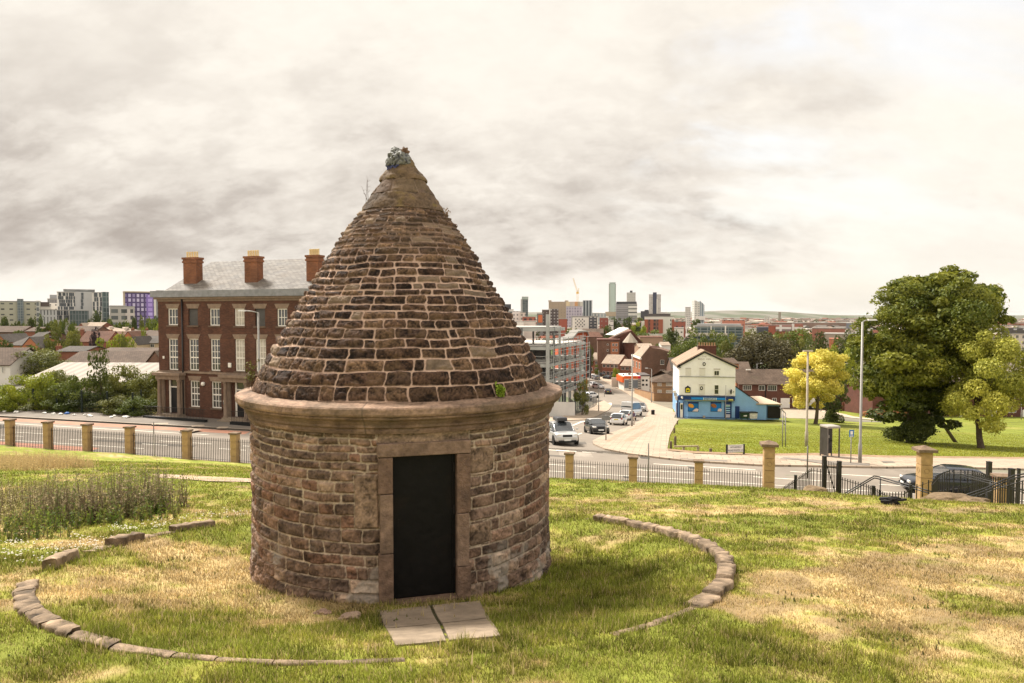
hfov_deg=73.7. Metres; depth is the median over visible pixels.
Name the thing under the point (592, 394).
parked car
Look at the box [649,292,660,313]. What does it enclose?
split tower
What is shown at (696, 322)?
tree
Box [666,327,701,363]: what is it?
tree
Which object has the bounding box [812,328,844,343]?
brick block
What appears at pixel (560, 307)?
beige telephone building
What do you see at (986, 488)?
handrail
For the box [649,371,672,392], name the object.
yellow brick house
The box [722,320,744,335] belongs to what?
orange brick block
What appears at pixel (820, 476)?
stair railing
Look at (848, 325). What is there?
warehouse
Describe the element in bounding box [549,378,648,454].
street
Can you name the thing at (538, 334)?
distant trees
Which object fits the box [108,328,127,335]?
house
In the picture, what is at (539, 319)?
orange block
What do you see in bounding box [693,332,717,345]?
tree
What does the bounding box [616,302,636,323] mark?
office slab
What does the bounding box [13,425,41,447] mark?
railing panel
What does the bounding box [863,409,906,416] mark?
garden wall
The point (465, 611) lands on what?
paving slab
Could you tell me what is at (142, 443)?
road patch
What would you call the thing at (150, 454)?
railing panel
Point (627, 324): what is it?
tree
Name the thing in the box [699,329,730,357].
tree
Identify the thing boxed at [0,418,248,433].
bus lane
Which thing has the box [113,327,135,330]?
house
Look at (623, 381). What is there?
corner shop
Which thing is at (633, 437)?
pavement band
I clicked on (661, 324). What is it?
brick white flats
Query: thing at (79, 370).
community hall
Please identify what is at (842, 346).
tree
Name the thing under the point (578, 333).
orange apartments
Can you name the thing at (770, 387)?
window
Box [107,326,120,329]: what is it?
house
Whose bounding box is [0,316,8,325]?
tree
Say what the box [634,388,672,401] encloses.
garden wall
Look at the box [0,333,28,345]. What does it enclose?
house
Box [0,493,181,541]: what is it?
tall weeds
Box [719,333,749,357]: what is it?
tree
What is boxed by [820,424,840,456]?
phone box
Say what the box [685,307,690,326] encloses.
slim tower
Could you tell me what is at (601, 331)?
house
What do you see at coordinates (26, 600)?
stone kerb
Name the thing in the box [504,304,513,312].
office tower
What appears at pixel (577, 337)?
scaffolding
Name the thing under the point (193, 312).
blind window
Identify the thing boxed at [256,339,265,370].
window
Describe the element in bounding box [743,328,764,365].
tree
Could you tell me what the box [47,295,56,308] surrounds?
office block
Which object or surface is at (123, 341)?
tree
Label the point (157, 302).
office block
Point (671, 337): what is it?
tree
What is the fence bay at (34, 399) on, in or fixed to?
on the ground at (114, 456)
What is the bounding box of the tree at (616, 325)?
[611,318,621,329]
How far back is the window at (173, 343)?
60.68 m
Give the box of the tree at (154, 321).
[145,315,157,329]
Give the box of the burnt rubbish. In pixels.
[879,496,906,504]
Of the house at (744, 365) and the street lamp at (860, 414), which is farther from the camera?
the house at (744, 365)
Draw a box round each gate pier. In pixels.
[759,440,778,488]
[912,445,937,498]
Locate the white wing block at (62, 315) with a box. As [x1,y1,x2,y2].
[57,310,69,335]
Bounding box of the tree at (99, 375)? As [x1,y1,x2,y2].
[86,347,111,400]
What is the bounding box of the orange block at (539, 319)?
[537,313,542,335]
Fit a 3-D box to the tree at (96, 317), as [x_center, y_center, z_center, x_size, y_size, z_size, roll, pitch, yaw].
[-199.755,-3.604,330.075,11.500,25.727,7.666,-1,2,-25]
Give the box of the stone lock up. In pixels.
[235,147,561,604]
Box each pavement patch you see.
[681,458,726,460]
[780,457,869,465]
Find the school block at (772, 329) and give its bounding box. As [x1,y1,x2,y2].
[768,324,802,347]
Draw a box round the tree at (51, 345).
[43,319,67,361]
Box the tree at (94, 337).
[88,326,100,346]
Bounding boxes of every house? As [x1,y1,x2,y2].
[0,326,32,333]
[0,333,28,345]
[0,347,46,384]
[11,336,60,346]
[22,336,64,358]
[24,327,54,335]
[33,332,59,337]
[54,333,65,340]
[55,343,105,360]
[65,351,153,362]
[66,326,108,337]
[80,328,118,347]
[88,322,112,327]
[101,347,158,350]
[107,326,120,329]
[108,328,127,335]
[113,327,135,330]
[124,331,146,340]
[127,336,151,347]
[131,327,157,333]
[145,350,158,362]
[149,336,158,347]
[150,249,326,421]
[582,329,603,337]
[588,332,601,351]
[591,352,596,373]
[601,354,627,374]
[620,359,631,372]
[631,344,673,386]
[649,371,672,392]
[666,357,674,371]
[723,358,739,368]
[739,362,750,368]
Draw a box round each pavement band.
[606,422,647,441]
[624,425,656,440]
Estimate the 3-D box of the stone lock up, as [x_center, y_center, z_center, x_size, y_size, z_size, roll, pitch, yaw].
[-1.698,0.430,10.796,4.977,6.940,4.977,0,2,0]
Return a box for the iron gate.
[821,456,841,493]
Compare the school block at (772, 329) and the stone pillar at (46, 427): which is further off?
the school block at (772, 329)
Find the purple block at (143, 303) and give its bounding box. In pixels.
[123,291,156,328]
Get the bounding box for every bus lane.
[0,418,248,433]
[0,441,96,450]
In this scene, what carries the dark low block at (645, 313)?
on the ground at (114, 456)
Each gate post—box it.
[986,461,992,498]
[1008,468,1015,503]
[1017,468,1020,503]
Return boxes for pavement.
[0,409,250,430]
[549,401,611,420]
[591,373,675,417]
[593,411,1023,470]
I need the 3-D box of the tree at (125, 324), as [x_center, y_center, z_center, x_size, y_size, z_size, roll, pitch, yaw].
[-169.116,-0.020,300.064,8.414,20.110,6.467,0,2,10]
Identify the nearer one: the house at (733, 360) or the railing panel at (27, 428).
the railing panel at (27, 428)
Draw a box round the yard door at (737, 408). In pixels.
[735,406,739,417]
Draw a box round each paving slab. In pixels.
[380,606,437,628]
[387,624,445,646]
[433,601,487,623]
[442,618,499,641]
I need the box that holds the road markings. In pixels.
[1,403,1023,500]
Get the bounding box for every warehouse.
[772,322,854,327]
[846,323,853,328]
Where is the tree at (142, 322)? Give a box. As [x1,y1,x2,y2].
[138,314,146,329]
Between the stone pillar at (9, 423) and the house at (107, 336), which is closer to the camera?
the stone pillar at (9, 423)
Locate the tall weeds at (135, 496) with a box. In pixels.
[17,455,190,522]
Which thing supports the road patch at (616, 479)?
on the road
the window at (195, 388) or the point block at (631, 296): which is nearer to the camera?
the window at (195, 388)
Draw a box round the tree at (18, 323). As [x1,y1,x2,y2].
[11,321,20,325]
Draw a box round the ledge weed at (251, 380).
[245,359,259,388]
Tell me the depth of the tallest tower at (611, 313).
1645.34 m
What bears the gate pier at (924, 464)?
on the ground at (114, 456)
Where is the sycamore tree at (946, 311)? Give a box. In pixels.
[843,264,1016,443]
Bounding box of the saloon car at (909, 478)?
[899,464,992,495]
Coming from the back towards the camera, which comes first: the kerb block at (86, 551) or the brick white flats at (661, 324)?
the brick white flats at (661, 324)
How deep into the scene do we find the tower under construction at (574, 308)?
1048.01 m
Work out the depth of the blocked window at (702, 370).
108.66 m
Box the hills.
[109,310,1023,317]
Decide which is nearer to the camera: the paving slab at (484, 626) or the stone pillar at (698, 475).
the paving slab at (484, 626)
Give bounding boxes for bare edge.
[667,448,1023,458]
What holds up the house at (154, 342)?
on the ground at (114, 456)
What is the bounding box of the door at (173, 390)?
[171,387,176,412]
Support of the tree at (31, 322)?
on the ground at (114, 456)
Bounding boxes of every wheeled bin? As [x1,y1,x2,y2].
[739,411,748,419]
[748,411,757,419]
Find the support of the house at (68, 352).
on the ground at (114, 456)
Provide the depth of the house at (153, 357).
91.95 m
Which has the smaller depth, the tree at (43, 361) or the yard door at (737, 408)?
the tree at (43, 361)
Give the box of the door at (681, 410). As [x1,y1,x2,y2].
[680,403,682,417]
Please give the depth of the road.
42.90 m
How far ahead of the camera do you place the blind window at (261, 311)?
57.27 m
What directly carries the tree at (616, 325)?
on the ground at (114, 456)
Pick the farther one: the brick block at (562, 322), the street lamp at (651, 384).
the brick block at (562, 322)
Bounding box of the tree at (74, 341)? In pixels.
[61,327,83,348]
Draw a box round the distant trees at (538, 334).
[536,318,1018,342]
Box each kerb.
[0,415,240,428]
[11,579,404,665]
[593,513,735,635]
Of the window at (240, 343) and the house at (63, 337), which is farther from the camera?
the house at (63, 337)
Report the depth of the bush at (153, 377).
66.38 m
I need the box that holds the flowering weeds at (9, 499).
[0,475,88,526]
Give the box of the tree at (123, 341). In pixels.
[117,331,127,346]
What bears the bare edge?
on the pavement at (656, 438)
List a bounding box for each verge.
[668,418,1023,456]
[837,409,1023,421]
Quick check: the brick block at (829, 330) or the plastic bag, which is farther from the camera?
the brick block at (829, 330)
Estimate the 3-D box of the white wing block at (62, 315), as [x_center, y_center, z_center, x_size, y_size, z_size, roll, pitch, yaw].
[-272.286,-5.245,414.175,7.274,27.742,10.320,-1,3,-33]
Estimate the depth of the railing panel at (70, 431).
43.36 m
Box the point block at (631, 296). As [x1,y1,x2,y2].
[627,291,635,301]
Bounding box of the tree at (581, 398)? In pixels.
[573,379,589,414]
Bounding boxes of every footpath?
[157,474,250,481]
[822,410,873,419]
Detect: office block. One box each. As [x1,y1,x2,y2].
[39,309,56,326]
[41,302,50,308]
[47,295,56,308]
[156,290,164,316]
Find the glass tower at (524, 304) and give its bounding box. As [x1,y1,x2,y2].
[521,297,527,316]
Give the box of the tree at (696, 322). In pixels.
[690,319,700,327]
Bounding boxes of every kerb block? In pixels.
[42,548,79,569]
[82,545,115,552]
[105,532,144,546]
[145,531,174,538]
[169,519,214,531]
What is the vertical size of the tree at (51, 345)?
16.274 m
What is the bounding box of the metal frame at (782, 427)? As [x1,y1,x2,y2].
[780,408,785,446]
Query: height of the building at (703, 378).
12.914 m
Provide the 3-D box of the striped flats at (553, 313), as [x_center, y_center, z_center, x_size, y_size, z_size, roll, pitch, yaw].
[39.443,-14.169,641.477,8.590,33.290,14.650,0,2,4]
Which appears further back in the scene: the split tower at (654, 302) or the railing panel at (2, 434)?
the split tower at (654, 302)
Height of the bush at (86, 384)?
3.865 m
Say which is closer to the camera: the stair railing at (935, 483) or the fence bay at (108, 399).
the stair railing at (935, 483)
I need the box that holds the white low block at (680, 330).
[674,327,683,344]
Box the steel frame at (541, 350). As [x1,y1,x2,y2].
[516,314,585,408]
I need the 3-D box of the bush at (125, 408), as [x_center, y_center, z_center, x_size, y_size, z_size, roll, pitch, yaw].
[-33.498,5.949,61.151,3.763,2.177,3.909,-1,2,-30]
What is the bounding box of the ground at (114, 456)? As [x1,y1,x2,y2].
[0,318,1023,682]
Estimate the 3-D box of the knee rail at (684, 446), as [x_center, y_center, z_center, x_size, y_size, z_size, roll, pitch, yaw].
[12.561,7.720,49.165,1.784,0.550,0.255,0,2,8]
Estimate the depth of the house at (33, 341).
148.44 m
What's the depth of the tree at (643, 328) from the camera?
480.61 m
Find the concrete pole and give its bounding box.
[803,350,812,446]
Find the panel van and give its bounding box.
[621,401,641,415]
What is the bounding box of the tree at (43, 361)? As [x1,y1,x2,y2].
[11,349,74,377]
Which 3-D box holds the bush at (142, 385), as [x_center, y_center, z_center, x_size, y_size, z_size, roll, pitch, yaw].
[-35.161,4.976,65.095,3.953,4.261,3.885,-1,2,-23]
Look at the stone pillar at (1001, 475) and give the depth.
25.55 m
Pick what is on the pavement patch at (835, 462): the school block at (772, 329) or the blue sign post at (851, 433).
the blue sign post at (851, 433)
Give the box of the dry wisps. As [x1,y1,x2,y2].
[85,489,1017,682]
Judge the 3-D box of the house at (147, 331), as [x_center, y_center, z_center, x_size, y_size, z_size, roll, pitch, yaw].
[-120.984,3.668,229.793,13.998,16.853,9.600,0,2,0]
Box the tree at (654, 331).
[637,329,673,342]
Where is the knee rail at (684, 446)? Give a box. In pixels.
[674,445,698,450]
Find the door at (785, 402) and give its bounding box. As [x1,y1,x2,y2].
[781,398,789,407]
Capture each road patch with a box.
[96,439,196,446]
[558,451,593,457]
[582,477,662,482]
[706,468,761,474]
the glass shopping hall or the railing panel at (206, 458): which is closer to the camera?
the railing panel at (206, 458)
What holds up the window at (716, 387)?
in the building at (703, 378)
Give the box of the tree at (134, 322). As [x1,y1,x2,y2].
[130,316,137,329]
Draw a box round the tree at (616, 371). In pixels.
[612,367,619,376]
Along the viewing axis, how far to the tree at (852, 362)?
148.51 m
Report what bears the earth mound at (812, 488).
on the ground at (114, 456)
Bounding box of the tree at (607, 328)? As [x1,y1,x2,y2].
[601,324,611,337]
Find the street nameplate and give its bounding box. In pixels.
[726,444,744,453]
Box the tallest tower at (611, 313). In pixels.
[605,282,615,320]
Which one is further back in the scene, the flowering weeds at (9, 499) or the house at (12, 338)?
the house at (12, 338)
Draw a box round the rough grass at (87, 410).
[0,398,167,414]
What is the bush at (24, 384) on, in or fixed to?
on the ground at (114, 456)
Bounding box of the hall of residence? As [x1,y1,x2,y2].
[0,299,40,326]
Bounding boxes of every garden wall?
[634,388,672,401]
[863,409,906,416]
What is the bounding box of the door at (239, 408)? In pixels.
[237,390,243,416]
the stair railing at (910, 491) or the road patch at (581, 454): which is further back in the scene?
the road patch at (581, 454)
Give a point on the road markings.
(550, 464)
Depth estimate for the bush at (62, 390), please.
62.82 m
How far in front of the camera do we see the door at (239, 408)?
58.33 m
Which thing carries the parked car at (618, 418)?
on the street
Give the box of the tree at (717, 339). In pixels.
[715,332,734,356]
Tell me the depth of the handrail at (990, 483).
22.98 m
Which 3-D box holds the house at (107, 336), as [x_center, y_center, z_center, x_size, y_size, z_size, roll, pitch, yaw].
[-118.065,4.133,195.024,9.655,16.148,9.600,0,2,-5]
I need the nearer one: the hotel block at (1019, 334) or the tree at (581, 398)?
the tree at (581, 398)
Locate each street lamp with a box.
[238,310,259,371]
[598,377,598,410]
[650,368,651,401]
[858,319,877,462]
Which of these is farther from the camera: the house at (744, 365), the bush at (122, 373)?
the house at (744, 365)
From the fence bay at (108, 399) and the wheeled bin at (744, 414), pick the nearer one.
the fence bay at (108, 399)
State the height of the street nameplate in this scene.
0.965 m
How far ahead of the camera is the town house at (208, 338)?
59.15 m
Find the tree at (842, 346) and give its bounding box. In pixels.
[831,328,859,382]
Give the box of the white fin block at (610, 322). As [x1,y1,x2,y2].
[608,320,613,330]
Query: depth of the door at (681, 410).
109.32 m
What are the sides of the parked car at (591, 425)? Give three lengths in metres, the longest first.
3.966 x 2.110 x 1.452 m
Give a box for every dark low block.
[641,310,648,318]
[756,327,767,334]
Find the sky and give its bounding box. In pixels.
[0,0,1023,314]
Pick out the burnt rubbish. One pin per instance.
(893, 500)
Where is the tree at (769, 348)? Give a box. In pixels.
[721,329,802,368]
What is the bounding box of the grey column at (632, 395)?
[631,354,632,425]
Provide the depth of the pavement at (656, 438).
46.87 m
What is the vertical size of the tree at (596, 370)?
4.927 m
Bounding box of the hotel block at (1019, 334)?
[1001,328,1023,365]
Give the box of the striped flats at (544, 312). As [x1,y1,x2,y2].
[542,310,548,333]
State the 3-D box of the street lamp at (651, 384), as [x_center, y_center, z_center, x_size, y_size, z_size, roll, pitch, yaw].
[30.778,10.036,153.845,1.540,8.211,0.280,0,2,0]
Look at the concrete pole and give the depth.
56.58 m
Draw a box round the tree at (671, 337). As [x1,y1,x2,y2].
[664,327,679,350]
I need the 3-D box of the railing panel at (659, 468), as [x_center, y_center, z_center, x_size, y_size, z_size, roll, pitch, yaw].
[7.900,7.581,35.157,2.878,2.519,0.260,0,2,13]
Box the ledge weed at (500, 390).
[495,382,505,397]
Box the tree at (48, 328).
[35,321,56,333]
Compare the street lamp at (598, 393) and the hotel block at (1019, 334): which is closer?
the street lamp at (598, 393)
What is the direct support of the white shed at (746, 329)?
on the ground at (114, 456)
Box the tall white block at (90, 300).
[57,289,108,321]
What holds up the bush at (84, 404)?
on the ground at (114, 456)
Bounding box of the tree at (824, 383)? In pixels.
[780,348,850,423]
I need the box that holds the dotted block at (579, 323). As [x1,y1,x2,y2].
[572,317,588,329]
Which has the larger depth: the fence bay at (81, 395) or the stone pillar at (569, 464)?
the fence bay at (81, 395)
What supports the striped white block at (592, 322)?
on the ground at (114, 456)
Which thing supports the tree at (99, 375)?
on the ground at (114, 456)
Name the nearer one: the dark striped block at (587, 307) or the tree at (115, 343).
the tree at (115, 343)
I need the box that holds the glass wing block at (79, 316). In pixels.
[69,310,88,325]
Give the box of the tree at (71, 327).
[58,318,77,341]
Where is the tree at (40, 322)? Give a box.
[38,313,45,326]
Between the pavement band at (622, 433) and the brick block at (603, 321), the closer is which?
the pavement band at (622, 433)
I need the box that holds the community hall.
[24,362,158,392]
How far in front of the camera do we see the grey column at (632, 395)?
81.47 m
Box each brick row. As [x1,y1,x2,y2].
[735,369,839,409]
[844,380,1023,416]
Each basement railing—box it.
[143,406,207,422]
[230,411,249,425]
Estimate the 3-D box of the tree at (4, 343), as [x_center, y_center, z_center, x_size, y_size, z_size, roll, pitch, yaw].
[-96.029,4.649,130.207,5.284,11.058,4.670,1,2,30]
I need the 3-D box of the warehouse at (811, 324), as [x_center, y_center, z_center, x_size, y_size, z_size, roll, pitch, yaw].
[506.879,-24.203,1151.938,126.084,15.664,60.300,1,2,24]
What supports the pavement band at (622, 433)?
on the pavement at (656, 438)
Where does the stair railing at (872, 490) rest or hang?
on the ground at (114, 456)
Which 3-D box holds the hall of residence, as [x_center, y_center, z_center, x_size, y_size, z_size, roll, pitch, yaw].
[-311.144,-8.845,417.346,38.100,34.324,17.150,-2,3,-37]
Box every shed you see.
[515,321,523,335]
[524,321,535,338]
[658,342,670,349]
[745,328,756,333]
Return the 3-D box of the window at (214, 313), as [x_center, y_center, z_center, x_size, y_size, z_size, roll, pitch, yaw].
[-25.564,-2.111,58.921,1.106,1.470,0.090,1,2,20]
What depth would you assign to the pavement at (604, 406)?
115.45 m
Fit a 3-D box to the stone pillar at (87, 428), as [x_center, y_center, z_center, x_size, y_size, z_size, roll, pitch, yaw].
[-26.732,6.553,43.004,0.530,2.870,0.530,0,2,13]
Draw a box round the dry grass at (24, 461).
[0,448,98,470]
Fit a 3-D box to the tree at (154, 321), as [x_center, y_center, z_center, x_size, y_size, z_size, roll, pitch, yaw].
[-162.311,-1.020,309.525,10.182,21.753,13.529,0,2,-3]
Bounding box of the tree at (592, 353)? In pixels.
[588,345,593,365]
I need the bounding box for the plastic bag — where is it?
[385,146,410,169]
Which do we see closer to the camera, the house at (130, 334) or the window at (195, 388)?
the window at (195, 388)
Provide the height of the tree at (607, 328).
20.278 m
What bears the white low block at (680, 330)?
on the ground at (114, 456)
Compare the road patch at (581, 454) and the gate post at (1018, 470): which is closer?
the gate post at (1018, 470)
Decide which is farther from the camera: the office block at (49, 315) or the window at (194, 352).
the office block at (49, 315)
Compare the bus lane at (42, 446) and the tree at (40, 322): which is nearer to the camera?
the bus lane at (42, 446)
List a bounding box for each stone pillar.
[3,418,16,445]
[41,421,54,448]
[80,423,93,451]
[123,425,136,453]
[180,429,193,459]
[228,432,241,462]
[564,451,574,478]
[628,455,638,481]
[693,459,704,484]
[990,473,1015,503]
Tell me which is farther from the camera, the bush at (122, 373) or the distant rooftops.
the distant rooftops
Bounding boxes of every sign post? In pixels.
[602,415,609,439]
[849,430,853,462]
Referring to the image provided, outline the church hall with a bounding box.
[596,327,642,371]
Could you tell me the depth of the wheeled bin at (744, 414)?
106.26 m
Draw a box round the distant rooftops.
[109,317,1023,340]
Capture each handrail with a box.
[845,475,930,495]
[960,473,1023,499]
[967,473,1023,497]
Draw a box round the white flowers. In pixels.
[2,507,240,561]
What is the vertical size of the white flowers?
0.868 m
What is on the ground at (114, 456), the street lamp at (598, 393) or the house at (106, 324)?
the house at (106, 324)
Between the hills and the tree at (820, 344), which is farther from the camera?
the hills
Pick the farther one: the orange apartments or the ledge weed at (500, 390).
the orange apartments
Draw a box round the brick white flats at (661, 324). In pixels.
[641,316,673,340]
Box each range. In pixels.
[634,343,651,351]
[637,336,662,345]
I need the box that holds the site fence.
[575,396,596,414]
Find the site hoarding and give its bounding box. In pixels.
[549,398,574,415]
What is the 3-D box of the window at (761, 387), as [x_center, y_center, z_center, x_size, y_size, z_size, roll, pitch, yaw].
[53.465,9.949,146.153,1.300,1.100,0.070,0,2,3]
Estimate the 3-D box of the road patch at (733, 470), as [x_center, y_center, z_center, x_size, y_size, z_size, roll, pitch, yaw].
[13.500,7.912,41.541,3.372,0.036,1.300,0,2,13]
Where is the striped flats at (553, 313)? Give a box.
[549,309,557,335]
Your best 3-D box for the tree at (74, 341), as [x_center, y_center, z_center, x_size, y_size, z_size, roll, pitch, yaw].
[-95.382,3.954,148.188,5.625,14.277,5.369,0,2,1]
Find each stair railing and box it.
[781,468,811,489]
[813,468,820,486]
[841,477,907,497]
[903,480,931,498]
[931,469,1022,503]
[938,482,985,496]
[975,479,1023,504]
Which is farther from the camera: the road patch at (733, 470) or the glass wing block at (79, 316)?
the glass wing block at (79, 316)
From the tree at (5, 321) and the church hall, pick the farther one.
the tree at (5, 321)
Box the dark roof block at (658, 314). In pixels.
[648,314,669,315]
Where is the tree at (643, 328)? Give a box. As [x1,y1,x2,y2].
[631,321,646,335]
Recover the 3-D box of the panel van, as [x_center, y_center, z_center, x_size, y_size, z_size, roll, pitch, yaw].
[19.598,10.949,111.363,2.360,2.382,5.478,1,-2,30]
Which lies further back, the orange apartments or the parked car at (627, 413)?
the orange apartments
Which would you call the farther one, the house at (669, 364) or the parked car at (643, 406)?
the house at (669, 364)
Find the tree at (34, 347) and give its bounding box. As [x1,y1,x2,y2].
[21,343,49,352]
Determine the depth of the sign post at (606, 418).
55.13 m
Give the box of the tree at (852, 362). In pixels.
[828,343,856,385]
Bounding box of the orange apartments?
[555,330,591,386]
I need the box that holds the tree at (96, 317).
[92,309,104,321]
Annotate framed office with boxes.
[109,305,134,326]
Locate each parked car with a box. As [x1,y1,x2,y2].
[549,416,578,444]
[584,418,609,433]
[586,392,597,397]
[592,383,603,388]
[603,375,611,378]
[605,388,611,393]
[609,413,627,424]
[619,410,636,420]
[640,402,646,411]
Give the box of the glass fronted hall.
[689,324,742,348]
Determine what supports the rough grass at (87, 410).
on the ground at (114, 456)
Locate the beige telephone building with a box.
[548,300,567,324]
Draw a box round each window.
[169,308,177,324]
[169,339,177,369]
[189,308,197,324]
[190,339,198,369]
[191,380,199,406]
[210,308,219,325]
[211,339,219,370]
[212,381,221,407]
[235,309,244,325]
[236,339,244,370]
[256,309,264,325]
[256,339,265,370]
[278,309,286,325]
[686,368,690,375]
[699,368,704,375]
[699,385,704,394]
[714,385,718,393]
[743,385,751,389]
[759,385,764,390]
[768,385,776,390]
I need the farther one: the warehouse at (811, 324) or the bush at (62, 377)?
the warehouse at (811, 324)
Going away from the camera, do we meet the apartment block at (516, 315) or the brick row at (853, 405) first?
the brick row at (853, 405)
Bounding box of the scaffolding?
[553,331,589,411]
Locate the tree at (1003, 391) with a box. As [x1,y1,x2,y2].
[924,329,1023,448]
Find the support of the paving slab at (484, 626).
on the bare soil
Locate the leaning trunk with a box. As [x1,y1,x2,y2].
[943,422,956,441]
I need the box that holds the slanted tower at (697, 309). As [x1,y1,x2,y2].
[692,300,704,323]
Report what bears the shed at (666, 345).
on the ground at (114, 456)
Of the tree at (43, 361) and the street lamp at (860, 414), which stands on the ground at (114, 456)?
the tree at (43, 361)
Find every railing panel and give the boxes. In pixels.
[0,424,4,444]
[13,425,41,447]
[51,427,80,450]
[90,430,124,452]
[133,432,181,458]
[189,436,229,461]
[239,439,250,462]
[549,459,564,478]
[574,460,628,481]
[638,464,693,483]
[704,468,760,486]
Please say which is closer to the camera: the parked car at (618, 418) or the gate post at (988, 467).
the gate post at (988, 467)
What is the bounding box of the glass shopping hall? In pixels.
[582,313,605,324]
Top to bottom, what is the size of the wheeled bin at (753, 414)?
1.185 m
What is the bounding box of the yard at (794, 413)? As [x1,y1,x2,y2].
[782,408,846,418]
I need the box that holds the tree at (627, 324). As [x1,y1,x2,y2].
[622,317,643,332]
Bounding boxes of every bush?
[0,374,43,403]
[0,384,28,411]
[17,396,51,410]
[23,371,58,409]
[39,397,88,412]
[45,370,79,395]
[46,374,92,411]
[60,392,104,412]
[77,378,108,407]
[87,372,132,399]
[96,394,129,414]
[106,364,140,398]
[116,396,157,416]
[126,371,156,400]
[140,395,157,411]
[146,371,157,398]
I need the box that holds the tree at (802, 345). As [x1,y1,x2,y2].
[789,337,817,368]
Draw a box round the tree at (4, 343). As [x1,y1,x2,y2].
[0,337,13,347]
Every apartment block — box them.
[512,311,520,320]
[520,312,525,320]
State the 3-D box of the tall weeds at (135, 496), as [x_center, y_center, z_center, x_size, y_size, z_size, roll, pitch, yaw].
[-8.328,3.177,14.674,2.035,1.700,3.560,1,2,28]
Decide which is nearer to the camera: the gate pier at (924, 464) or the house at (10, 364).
the gate pier at (924, 464)
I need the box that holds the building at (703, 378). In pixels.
[671,337,781,419]
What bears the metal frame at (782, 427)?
on the verge at (1017, 427)
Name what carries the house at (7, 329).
on the ground at (114, 456)
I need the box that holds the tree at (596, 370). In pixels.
[593,364,599,374]
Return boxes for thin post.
[153,422,154,455]
[648,443,648,482]
[807,446,807,477]
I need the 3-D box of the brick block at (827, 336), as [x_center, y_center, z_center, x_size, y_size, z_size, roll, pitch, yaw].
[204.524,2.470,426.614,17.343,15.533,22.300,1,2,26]
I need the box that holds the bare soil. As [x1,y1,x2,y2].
[377,599,497,645]
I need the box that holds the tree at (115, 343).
[95,333,135,347]
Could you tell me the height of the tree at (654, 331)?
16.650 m
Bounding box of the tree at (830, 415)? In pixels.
[819,385,850,422]
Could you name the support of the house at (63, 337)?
on the ground at (114, 456)
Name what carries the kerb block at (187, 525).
on the ground at (114, 456)
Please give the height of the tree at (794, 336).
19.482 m
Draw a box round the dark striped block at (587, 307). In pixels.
[583,300,591,315]
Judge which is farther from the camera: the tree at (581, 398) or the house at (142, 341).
the house at (142, 341)
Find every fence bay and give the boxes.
[32,388,47,410]
[55,389,80,410]
[80,390,105,412]
[106,391,123,412]
[131,390,141,413]
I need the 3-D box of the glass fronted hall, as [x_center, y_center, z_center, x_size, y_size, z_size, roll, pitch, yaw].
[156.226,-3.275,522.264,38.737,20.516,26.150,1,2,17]
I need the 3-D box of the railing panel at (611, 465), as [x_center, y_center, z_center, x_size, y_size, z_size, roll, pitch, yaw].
[4.673,7.504,35.889,2.903,2.519,0.260,0,2,13]
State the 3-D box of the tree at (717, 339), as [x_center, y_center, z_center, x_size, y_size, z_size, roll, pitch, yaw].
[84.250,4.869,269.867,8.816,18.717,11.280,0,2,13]
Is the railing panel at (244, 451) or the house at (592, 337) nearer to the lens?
the railing panel at (244, 451)
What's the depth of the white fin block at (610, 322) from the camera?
629.50 m
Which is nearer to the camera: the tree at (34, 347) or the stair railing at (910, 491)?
the stair railing at (910, 491)
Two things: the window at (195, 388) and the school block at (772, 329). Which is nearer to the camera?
the window at (195, 388)
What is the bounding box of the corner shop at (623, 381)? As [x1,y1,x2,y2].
[611,372,649,390]
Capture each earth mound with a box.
[803,485,826,491]
[920,492,990,502]
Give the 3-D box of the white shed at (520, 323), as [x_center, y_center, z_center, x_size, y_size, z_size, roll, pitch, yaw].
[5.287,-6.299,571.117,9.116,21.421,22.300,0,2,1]
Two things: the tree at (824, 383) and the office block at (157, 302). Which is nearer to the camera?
the tree at (824, 383)
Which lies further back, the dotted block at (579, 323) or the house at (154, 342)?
the dotted block at (579, 323)
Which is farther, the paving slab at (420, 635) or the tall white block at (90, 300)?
the tall white block at (90, 300)
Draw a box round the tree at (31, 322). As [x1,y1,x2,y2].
[25,316,36,326]
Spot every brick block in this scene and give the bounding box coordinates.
[522,317,535,320]
[559,318,567,336]
[599,317,607,334]
[674,321,685,337]
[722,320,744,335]
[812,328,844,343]
[824,333,849,355]
[829,338,837,349]
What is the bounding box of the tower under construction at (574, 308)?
[566,302,582,326]
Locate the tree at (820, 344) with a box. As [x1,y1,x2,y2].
[806,331,828,368]
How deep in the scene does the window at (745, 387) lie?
146.32 m
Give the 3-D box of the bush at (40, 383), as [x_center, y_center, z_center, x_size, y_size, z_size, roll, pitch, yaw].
[-43.854,4.853,64.085,4.077,4.375,4.007,-1,2,-23]
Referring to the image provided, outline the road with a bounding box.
[0,417,1023,504]
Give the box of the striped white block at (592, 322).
[589,316,596,328]
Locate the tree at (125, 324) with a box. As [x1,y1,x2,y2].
[118,319,129,328]
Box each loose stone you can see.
[312,608,332,614]
[338,611,360,619]
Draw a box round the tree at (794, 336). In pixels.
[772,326,814,368]

